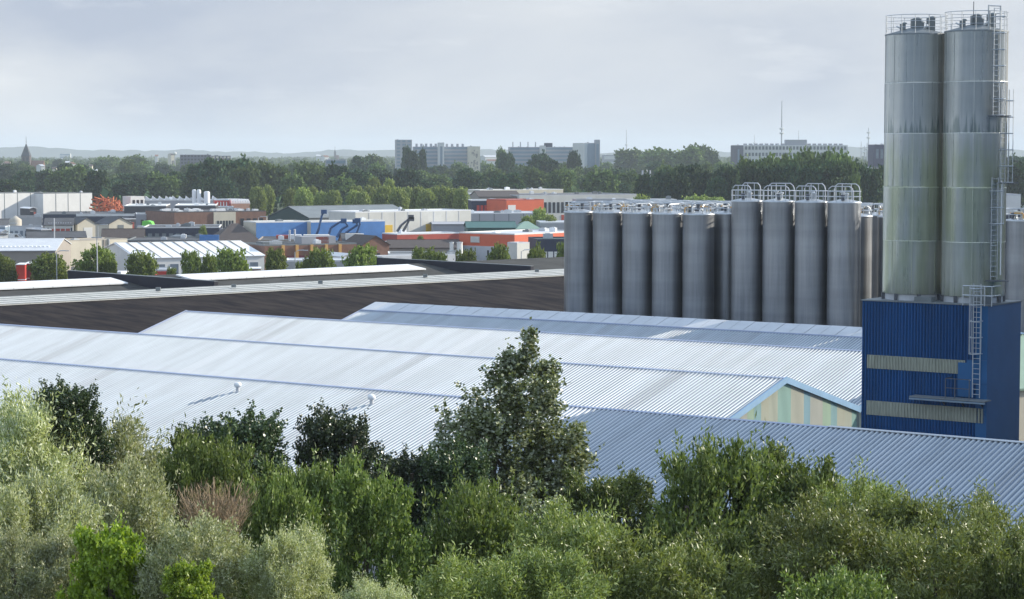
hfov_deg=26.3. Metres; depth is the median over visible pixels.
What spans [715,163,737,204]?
grove tree
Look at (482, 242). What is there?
orange corner building
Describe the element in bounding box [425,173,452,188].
forest tree
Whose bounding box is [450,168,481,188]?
forest tree
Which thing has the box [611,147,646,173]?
tall tree
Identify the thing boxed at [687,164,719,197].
grove tree
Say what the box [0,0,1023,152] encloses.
sky
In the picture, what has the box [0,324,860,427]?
corrugated hall
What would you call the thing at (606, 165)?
forest tree
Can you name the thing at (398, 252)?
dark awning works
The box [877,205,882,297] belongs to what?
grey silo
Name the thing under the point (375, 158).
tall tree
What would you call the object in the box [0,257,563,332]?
dark roofed warehouse
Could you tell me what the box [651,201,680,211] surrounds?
grey silo
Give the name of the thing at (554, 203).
long grey roof works
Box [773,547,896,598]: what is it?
bushy tree
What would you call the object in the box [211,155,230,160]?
apartment block
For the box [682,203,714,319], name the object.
grey silo
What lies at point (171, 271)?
street tree
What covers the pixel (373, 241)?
brick gable house
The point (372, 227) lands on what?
blue roof hall
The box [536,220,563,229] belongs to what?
violet grey shed
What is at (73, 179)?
forest tree
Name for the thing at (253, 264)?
window
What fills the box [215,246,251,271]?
street tree
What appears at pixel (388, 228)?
yellow door
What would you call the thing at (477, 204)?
container block
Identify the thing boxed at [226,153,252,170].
tall tree
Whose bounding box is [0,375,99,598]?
willow tree
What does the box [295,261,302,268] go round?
street tree
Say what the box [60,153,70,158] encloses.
apartment block
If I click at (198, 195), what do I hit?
white tank
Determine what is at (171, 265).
window
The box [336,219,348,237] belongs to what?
boom lift
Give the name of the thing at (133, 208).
white roof
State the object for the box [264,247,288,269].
street tree
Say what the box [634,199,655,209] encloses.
grey silo
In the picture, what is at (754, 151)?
apartment block
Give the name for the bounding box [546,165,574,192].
forest tree
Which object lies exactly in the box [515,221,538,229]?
pale green roof shed
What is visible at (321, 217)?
boom lift
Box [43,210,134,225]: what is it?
dark shed
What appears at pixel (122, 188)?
forest tree
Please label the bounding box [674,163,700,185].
grove tree
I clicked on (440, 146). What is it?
window
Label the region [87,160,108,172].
forest tree
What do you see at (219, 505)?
dry shrub
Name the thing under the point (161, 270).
white cabin
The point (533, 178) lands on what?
forest tree
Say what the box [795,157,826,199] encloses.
grove tree
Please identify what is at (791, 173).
grove tree
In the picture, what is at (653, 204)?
grey silo
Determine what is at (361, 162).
tall tree
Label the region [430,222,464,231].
grey roof
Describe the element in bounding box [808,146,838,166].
grove tree
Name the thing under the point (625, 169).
forest tree
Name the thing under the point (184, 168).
forest tree
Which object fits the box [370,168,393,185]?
forest tree
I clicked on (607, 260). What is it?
grey silo
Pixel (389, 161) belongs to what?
distant woods
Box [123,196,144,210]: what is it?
white works
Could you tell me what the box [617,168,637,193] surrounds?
forest tree
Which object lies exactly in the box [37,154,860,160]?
hills
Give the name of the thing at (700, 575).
willow tree
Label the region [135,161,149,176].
forest tree
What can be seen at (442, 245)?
dark long roof
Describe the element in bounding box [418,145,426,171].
tall tree
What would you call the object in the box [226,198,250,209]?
brick sawtooth works
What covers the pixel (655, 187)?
grove tree
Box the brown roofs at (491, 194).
[470,191,519,198]
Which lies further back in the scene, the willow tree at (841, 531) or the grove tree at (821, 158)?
the grove tree at (821, 158)
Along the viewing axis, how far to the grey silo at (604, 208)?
221.61 m
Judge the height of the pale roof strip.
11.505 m
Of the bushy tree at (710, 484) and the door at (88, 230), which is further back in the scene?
the door at (88, 230)
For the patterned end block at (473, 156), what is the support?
on the ground
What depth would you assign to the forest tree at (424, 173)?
1303.18 m
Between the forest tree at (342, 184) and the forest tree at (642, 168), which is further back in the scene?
the forest tree at (642, 168)
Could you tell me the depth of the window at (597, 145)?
2000.75 m
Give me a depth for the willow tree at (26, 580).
46.19 m
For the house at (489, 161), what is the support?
on the ground
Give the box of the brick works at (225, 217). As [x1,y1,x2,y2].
[145,208,265,227]
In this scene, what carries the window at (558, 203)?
in the long grey roof works at (554, 203)
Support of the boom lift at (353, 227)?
on the industrial yard
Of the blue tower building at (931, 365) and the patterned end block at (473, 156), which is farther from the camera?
the patterned end block at (473, 156)
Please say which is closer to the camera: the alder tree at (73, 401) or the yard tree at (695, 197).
the alder tree at (73, 401)
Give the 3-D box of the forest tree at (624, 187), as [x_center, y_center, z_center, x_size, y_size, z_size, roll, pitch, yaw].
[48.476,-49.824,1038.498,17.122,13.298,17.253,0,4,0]
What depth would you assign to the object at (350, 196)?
737.89 m
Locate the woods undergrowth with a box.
[6,169,1022,212]
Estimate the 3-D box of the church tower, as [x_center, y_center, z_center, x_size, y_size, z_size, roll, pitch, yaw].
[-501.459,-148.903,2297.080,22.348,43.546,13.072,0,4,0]
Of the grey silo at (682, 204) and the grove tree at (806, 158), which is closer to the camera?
the grey silo at (682, 204)
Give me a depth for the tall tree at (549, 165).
1293.27 m
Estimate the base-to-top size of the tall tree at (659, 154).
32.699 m
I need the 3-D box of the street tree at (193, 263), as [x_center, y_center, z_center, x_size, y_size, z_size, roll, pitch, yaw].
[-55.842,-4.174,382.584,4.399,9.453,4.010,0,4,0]
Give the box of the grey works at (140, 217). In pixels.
[136,212,146,227]
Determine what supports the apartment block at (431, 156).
on the ground
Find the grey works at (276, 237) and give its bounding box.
[258,234,328,240]
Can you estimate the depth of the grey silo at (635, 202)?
221.08 m
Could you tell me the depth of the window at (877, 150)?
1496.85 m
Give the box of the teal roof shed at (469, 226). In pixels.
[464,221,516,231]
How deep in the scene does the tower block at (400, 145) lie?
2295.38 m
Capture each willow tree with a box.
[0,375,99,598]
[0,447,117,598]
[0,510,102,598]
[5,387,174,523]
[70,437,179,597]
[387,527,622,598]
[476,476,650,598]
[555,501,766,598]
[717,468,906,598]
[777,449,920,572]
[839,499,1023,598]
[852,472,1023,580]
[929,488,1023,598]
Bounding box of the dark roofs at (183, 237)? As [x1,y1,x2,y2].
[127,234,201,241]
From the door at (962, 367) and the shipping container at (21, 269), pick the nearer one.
the door at (962, 367)
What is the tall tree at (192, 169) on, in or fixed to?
on the ground
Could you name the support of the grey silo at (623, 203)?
on the industrial yard
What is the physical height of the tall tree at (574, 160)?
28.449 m
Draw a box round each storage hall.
[0,190,42,218]
[35,191,91,217]
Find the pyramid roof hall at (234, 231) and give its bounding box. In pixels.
[214,223,257,241]
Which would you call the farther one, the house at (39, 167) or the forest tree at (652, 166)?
the house at (39, 167)
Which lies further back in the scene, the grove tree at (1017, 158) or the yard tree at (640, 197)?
the grove tree at (1017, 158)
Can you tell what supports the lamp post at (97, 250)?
on the industrial yard
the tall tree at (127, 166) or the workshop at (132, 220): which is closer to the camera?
the workshop at (132, 220)
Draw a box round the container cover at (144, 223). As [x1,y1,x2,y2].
[142,220,153,225]
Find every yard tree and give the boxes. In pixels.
[198,224,206,234]
[519,215,534,224]
[530,206,547,224]
[544,214,556,220]
[633,194,649,198]
[681,193,707,202]
[708,196,724,200]
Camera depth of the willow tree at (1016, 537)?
65.90 m
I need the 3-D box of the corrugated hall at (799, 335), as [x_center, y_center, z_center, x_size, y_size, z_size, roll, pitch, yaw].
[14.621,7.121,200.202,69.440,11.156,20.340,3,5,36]
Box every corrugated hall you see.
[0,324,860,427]
[0,358,1023,579]
[139,310,861,427]
[341,302,861,349]
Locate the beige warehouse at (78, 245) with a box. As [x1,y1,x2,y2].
[66,237,126,266]
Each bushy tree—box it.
[145,422,213,598]
[153,413,264,596]
[202,453,328,598]
[244,444,379,597]
[319,452,439,598]
[375,509,478,580]
[414,456,533,597]
[554,461,672,563]
[639,410,794,592]
[656,510,788,598]
[708,435,842,594]
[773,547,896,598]
[951,531,1023,598]
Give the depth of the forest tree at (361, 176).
993.61 m
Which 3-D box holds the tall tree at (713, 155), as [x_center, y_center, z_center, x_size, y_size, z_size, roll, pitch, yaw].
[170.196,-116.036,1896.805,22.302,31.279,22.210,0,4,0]
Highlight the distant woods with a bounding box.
[0,155,1019,168]
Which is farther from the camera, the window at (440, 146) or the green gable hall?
the window at (440, 146)
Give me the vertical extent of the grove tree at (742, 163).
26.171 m
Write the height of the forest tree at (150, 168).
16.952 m
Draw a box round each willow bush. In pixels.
[131,499,252,598]
[228,505,344,598]
[336,570,418,598]
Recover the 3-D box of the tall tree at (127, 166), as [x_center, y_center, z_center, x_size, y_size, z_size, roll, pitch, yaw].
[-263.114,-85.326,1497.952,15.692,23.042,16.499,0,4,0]
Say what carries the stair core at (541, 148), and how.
on the ground
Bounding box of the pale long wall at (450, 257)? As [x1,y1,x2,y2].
[375,254,454,260]
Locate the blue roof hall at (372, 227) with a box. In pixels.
[307,217,384,240]
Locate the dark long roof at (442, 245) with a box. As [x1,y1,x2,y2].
[387,239,459,260]
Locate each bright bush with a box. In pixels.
[55,510,148,598]
[160,555,224,598]
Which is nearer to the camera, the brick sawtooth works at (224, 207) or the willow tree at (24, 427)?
the willow tree at (24, 427)
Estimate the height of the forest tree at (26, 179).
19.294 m
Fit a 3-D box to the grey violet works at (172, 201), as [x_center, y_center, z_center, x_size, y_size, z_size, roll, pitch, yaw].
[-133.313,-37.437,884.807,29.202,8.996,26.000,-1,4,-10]
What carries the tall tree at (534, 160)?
on the ground
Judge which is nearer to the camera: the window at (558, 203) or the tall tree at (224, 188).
the window at (558, 203)
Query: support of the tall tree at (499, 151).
on the ground
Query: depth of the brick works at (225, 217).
743.65 m
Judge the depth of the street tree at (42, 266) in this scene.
390.15 m
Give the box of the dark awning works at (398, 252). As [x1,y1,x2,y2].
[388,251,427,254]
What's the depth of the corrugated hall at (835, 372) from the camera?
179.91 m
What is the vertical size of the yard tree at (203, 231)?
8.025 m
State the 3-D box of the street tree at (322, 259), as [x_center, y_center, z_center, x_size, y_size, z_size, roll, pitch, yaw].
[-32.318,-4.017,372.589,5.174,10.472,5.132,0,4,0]
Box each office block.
[10,224,41,237]
[15,214,41,225]
[868,143,883,167]
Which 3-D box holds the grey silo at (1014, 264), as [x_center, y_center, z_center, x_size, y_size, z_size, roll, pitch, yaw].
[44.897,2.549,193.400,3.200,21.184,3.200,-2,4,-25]
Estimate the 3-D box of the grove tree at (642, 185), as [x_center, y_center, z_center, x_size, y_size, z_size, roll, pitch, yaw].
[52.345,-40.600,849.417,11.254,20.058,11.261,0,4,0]
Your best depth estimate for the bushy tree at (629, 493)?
72.22 m
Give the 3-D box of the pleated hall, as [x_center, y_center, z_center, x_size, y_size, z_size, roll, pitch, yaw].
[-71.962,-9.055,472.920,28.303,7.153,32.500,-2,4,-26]
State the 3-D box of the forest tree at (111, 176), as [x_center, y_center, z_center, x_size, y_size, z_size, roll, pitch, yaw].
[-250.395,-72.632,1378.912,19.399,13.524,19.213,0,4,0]
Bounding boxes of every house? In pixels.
[25,231,86,238]
[36,164,44,171]
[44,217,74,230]
[74,217,94,237]
[94,216,133,236]
[101,228,145,238]
[168,153,173,164]
[321,155,328,162]
[344,234,390,254]
[480,155,495,162]
[486,159,495,165]
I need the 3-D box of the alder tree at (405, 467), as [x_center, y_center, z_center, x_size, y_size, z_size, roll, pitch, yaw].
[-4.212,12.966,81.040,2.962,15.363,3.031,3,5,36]
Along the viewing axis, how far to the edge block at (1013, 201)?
559.81 m
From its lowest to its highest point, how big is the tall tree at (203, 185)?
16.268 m
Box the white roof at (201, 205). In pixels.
[175,202,217,208]
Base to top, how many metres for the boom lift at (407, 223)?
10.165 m
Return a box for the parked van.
[9,234,24,237]
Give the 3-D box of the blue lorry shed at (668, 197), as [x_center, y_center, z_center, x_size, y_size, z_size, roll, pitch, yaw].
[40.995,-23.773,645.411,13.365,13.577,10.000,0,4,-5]
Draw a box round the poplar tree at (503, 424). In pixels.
[426,317,605,519]
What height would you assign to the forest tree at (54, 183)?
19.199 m
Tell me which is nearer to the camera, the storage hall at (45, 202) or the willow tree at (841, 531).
the willow tree at (841, 531)
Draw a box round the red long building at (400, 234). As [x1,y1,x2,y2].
[382,229,458,240]
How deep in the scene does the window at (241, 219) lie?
746.17 m
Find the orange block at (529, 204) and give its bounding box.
[487,198,543,210]
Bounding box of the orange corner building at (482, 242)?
[459,227,563,260]
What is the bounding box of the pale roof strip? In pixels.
[467,187,562,192]
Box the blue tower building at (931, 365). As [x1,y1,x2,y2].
[861,283,1021,440]
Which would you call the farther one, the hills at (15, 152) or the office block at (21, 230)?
the hills at (15, 152)
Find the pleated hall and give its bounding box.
[101,240,264,273]
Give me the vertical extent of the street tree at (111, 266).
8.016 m
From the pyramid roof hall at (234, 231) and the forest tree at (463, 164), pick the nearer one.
the pyramid roof hall at (234, 231)
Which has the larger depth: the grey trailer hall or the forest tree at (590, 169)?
the forest tree at (590, 169)
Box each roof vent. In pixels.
[234,382,240,392]
[368,394,375,405]
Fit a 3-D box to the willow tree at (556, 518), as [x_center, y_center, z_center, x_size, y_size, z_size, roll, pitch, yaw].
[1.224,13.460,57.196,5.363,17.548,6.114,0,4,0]
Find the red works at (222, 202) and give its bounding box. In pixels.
[213,199,228,205]
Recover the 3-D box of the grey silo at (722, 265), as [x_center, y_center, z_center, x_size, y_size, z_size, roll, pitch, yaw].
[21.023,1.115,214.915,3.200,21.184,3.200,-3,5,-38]
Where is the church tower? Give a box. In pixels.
[21,144,44,168]
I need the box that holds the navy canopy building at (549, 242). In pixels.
[528,233,563,257]
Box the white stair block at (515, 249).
[507,242,529,258]
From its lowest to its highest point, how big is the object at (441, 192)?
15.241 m
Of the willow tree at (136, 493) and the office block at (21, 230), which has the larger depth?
the office block at (21, 230)
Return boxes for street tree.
[0,252,13,271]
[0,259,18,281]
[26,251,71,280]
[70,243,117,272]
[103,257,117,272]
[124,249,158,274]
[166,266,176,274]
[180,249,203,273]
[202,250,217,272]
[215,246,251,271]
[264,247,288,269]
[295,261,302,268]
[301,255,311,267]
[306,245,336,267]
[340,243,376,266]
[411,246,425,259]
[424,245,447,260]
[453,247,476,261]
[486,241,510,259]
[527,240,545,257]
[556,242,563,256]
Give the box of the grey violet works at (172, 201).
[145,196,216,208]
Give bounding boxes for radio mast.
[779,103,783,143]
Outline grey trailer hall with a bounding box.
[572,197,626,209]
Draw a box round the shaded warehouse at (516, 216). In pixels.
[471,209,532,224]
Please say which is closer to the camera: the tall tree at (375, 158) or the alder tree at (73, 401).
the alder tree at (73, 401)
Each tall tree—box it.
[94,155,119,171]
[116,158,137,173]
[124,154,150,164]
[184,161,201,196]
[192,177,215,198]
[196,157,232,180]
[211,175,238,198]
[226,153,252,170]
[228,161,261,200]
[257,159,290,202]
[293,160,326,192]
[323,160,348,188]
[349,155,374,171]
[367,153,386,167]
[400,145,410,168]
[404,150,420,170]
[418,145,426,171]
[495,145,504,167]
[497,151,515,175]
[526,149,549,168]
[538,157,560,173]
[566,150,582,168]
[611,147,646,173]
[637,146,676,168]
[671,146,707,167]
[683,142,710,164]
[705,148,719,165]
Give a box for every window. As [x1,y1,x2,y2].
[170,264,178,273]
[240,218,243,225]
[250,262,257,266]
[440,146,441,165]
[548,202,550,212]
[557,202,559,212]
[561,202,563,212]
[596,144,598,166]
[876,149,878,158]
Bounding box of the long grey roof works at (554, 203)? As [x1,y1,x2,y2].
[513,191,636,219]
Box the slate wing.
[338,233,363,241]
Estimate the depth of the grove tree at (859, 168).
815.86 m
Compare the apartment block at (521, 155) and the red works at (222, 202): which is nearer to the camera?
the red works at (222, 202)
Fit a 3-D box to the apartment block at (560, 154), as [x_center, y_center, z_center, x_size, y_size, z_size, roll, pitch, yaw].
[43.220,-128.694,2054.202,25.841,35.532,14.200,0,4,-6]
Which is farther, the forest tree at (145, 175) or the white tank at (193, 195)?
the forest tree at (145, 175)
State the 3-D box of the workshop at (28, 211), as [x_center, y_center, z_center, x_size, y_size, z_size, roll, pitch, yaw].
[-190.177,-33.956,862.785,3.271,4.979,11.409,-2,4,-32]
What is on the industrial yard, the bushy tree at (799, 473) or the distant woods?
the bushy tree at (799, 473)
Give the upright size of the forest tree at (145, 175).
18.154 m
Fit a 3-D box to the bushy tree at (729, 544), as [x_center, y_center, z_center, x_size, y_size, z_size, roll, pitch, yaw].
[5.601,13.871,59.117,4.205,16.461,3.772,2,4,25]
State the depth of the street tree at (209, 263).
382.58 m
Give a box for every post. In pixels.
[91,237,101,271]
[449,242,453,253]
[457,242,462,259]
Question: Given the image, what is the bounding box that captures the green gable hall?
[268,204,397,220]
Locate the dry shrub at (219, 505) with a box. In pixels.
[171,477,260,546]
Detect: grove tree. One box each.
[633,169,654,198]
[647,166,674,198]
[659,172,693,199]
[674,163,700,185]
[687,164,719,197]
[704,176,728,200]
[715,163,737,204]
[733,154,759,198]
[740,159,769,199]
[752,152,781,172]
[764,152,787,162]
[764,163,785,198]
[779,161,803,200]
[782,148,803,168]
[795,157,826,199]
[796,144,818,166]
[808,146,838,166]
[821,161,851,200]
[823,148,850,166]
[838,151,862,200]
[853,157,867,174]
[860,165,883,211]
[876,164,883,180]
[1006,160,1023,202]
[1007,153,1023,162]
[1015,158,1023,205]
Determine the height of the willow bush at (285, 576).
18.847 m
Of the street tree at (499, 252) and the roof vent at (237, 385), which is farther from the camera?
the street tree at (499, 252)
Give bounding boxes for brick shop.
[244,235,356,269]
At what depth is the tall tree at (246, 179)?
935.04 m
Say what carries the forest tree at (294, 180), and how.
on the ground
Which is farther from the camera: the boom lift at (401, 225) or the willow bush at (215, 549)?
the boom lift at (401, 225)
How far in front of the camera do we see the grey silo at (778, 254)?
205.96 m
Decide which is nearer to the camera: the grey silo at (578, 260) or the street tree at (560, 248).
the grey silo at (578, 260)
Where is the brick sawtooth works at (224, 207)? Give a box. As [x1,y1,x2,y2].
[218,206,233,208]
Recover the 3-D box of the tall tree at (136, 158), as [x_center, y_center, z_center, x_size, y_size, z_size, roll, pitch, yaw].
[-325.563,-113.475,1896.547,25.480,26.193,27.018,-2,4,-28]
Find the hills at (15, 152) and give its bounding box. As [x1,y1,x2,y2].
[0,146,1023,158]
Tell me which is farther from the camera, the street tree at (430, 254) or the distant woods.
the distant woods
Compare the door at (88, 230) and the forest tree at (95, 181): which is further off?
the forest tree at (95, 181)
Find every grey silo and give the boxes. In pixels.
[563,201,594,312]
[592,201,621,314]
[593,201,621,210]
[612,200,641,210]
[620,202,653,315]
[622,201,651,211]
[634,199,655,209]
[644,200,665,210]
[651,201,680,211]
[651,202,682,317]
[666,200,688,209]
[672,201,699,211]
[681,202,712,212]
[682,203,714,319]
[689,200,717,210]
[700,201,728,211]
[711,202,730,319]
[731,182,762,321]
[762,183,794,323]
[794,183,827,324]
[827,183,861,326]
[860,204,872,326]
[861,204,882,297]
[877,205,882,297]
[1005,208,1023,334]
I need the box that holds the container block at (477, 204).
[468,198,493,210]
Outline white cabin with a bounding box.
[155,267,171,274]
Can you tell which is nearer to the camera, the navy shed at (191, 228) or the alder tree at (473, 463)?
the alder tree at (473, 463)
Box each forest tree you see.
[0,161,18,180]
[0,179,21,191]
[12,167,35,191]
[13,161,30,167]
[18,163,35,172]
[34,167,52,191]
[43,167,66,191]
[51,159,62,169]
[53,162,72,171]
[61,163,87,191]
[84,168,111,207]
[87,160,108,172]
[107,174,118,178]
[109,179,146,204]
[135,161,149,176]
[142,169,160,196]
[145,170,182,198]
[146,164,154,172]
[153,163,172,174]
[169,171,186,198]
[171,166,179,170]
[177,173,196,198]
[180,161,189,172]
[275,169,306,206]
[288,160,301,174]
[320,172,357,204]
[345,168,369,191]
[366,161,385,172]
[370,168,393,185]
[392,167,410,175]
[393,166,423,189]
[418,169,429,180]
[420,179,440,188]
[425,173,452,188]
[427,166,439,174]
[434,164,449,174]
[450,160,464,170]
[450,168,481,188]
[456,161,468,167]
[460,169,487,188]
[481,162,495,173]
[482,165,505,187]
[488,172,525,188]
[515,163,537,171]
[521,166,549,188]
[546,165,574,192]
[559,167,577,191]
[569,166,584,178]
[577,174,586,191]
[582,165,620,192]
[586,166,600,173]
[600,161,612,169]
[602,166,626,175]
[614,167,630,173]
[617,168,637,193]
[618,180,631,193]
[638,164,646,174]
[643,161,665,174]
[653,160,677,177]
[701,160,713,171]
[712,161,733,172]
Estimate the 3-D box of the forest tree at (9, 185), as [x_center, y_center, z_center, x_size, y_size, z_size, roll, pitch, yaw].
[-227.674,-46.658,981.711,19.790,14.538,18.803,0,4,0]
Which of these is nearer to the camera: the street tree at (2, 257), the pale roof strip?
the street tree at (2, 257)
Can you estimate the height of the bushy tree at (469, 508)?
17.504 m
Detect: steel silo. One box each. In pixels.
[881,14,947,300]
[940,2,1014,302]
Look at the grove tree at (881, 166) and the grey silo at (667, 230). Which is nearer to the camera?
the grey silo at (667, 230)
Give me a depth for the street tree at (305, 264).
371.71 m
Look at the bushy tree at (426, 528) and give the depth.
66.75 m
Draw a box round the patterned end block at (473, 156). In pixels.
[467,146,479,172]
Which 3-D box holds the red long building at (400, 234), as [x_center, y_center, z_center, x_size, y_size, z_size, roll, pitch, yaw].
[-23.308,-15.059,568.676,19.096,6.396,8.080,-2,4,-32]
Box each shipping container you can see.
[16,263,26,278]
[24,262,32,277]
[249,267,260,270]
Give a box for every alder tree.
[33,373,118,481]
[174,417,212,445]
[195,399,291,511]
[291,397,393,556]
[375,443,430,531]
[410,429,499,533]
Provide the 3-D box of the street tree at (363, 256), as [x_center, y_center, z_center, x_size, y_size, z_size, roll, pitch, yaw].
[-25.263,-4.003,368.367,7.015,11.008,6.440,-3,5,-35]
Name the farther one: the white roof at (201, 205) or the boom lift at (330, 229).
the white roof at (201, 205)
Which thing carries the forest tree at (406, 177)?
on the ground
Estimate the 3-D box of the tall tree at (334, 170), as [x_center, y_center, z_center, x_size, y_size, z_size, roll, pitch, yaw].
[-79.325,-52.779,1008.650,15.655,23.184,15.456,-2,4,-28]
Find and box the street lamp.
[56,250,69,278]
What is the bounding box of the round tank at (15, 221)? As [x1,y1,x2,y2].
[9,216,21,225]
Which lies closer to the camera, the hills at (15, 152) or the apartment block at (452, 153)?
the apartment block at (452, 153)
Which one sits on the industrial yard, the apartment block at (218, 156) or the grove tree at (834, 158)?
the grove tree at (834, 158)
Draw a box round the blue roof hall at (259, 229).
[243,219,306,238]
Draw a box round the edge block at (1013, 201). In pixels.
[1006,193,1020,218]
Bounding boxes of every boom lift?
[315,210,326,233]
[328,218,346,234]
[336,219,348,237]
[345,219,357,232]
[355,218,360,232]
[396,215,413,231]
[402,217,413,231]
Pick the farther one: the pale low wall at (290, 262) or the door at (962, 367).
the pale low wall at (290, 262)
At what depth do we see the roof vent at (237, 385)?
143.22 m
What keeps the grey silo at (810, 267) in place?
on the industrial yard
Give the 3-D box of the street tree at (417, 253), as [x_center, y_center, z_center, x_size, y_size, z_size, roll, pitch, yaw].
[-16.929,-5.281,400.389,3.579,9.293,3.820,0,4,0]
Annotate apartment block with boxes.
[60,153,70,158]
[180,154,210,168]
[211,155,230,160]
[325,158,346,166]
[413,144,436,166]
[444,144,466,168]
[508,142,538,165]
[544,143,572,162]
[602,155,615,164]
[743,140,847,161]
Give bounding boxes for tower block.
[395,139,411,169]
[594,140,599,166]
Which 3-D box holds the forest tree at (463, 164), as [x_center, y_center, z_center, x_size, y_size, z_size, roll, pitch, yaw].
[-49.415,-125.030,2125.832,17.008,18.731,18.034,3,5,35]
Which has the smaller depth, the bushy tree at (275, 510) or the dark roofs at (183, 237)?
the bushy tree at (275, 510)
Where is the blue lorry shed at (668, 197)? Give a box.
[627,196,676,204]
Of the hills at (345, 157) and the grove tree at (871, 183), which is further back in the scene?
the hills at (345, 157)
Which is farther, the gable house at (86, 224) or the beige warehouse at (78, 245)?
the gable house at (86, 224)
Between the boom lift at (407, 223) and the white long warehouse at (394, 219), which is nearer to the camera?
the boom lift at (407, 223)
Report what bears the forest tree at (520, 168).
on the ground
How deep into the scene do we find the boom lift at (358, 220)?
533.74 m
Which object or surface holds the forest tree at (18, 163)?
on the ground
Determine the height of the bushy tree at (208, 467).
18.676 m
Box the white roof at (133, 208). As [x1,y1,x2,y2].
[124,202,169,217]
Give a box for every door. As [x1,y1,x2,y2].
[84,227,92,237]
[385,225,392,232]
[426,224,430,231]
[958,362,971,396]
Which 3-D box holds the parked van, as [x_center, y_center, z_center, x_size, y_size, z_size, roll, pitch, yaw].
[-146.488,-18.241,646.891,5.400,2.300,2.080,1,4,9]
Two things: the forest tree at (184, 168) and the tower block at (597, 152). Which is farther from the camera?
the tower block at (597, 152)
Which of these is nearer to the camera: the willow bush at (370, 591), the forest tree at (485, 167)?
the willow bush at (370, 591)
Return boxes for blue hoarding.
[199,235,218,240]
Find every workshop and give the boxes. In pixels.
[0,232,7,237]
[20,207,36,214]
[26,228,51,230]
[122,217,135,227]
[327,251,350,257]
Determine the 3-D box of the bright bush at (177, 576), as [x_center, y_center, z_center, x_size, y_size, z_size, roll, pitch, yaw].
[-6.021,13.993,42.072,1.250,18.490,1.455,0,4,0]
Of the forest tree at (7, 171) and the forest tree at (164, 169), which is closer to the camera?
the forest tree at (7, 171)
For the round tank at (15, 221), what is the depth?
698.41 m
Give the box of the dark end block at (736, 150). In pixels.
[731,144,742,165]
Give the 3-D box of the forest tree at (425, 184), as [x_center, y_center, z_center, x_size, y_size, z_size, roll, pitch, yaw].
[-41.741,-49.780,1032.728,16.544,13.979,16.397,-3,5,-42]
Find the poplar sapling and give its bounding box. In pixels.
[495,489,575,557]
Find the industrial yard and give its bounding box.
[0,216,267,273]
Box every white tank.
[192,189,195,202]
[197,189,200,202]
[204,191,209,202]
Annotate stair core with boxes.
[437,143,443,165]
[539,146,545,153]
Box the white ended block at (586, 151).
[573,142,594,167]
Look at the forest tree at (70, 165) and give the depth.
1402.94 m
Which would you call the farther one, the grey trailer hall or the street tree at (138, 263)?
the grey trailer hall
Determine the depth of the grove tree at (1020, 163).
918.01 m
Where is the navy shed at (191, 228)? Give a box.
[143,222,221,235]
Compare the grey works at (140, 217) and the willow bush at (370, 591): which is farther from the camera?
the grey works at (140, 217)
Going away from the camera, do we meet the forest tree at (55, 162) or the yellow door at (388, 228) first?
the yellow door at (388, 228)
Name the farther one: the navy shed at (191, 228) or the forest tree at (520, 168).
the forest tree at (520, 168)
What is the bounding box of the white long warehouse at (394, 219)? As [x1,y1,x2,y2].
[329,207,470,232]
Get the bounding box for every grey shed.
[0,225,9,233]
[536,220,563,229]
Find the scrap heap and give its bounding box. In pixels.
[89,194,123,210]
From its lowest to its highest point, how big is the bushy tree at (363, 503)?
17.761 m
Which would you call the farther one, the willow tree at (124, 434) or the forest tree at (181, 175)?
the forest tree at (181, 175)
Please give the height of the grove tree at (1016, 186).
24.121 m
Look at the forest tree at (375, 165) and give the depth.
1277.06 m
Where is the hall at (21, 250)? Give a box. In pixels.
[0,238,71,270]
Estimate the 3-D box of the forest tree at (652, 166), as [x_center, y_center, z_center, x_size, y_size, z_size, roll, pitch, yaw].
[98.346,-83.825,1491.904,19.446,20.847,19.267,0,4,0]
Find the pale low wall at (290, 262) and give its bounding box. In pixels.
[286,258,345,268]
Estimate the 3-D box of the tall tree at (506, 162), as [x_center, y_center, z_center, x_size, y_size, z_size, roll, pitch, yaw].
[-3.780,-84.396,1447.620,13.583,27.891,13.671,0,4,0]

